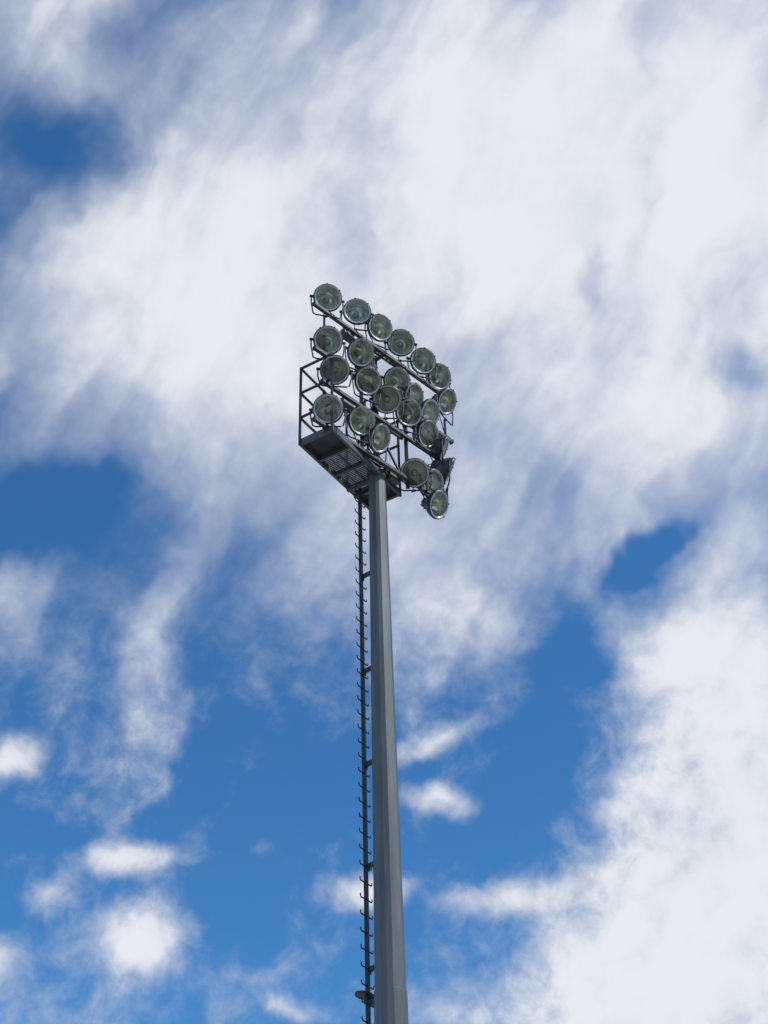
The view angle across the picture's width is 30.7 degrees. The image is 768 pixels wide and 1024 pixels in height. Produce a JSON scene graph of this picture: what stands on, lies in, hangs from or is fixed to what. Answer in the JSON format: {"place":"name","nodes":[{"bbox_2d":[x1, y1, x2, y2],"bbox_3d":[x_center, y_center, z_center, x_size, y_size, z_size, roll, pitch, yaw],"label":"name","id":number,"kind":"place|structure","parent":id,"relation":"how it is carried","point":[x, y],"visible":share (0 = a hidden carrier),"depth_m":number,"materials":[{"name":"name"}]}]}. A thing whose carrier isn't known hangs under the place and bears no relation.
{"place":"outdoors","nodes":[
{"label":"outdoors","id":0,"kind":"place"},
{"bbox_2d":[0,0,767,1023],"label":"sky","id":1,"kind":"structure","parent":0,"point":[563,203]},
{"label":"ground","id":2,"kind":"structure","parent":0,"visible":0},
{"bbox_2d":[298,283,457,1023],"bbox_3d":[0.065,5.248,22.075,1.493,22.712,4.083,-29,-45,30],"label":"floodlight tower","id":3,"kind":"structure","parent":2,"relation":"on","point":[399,394],"depth_m":26.24,"materials":[{"name":"metal"}]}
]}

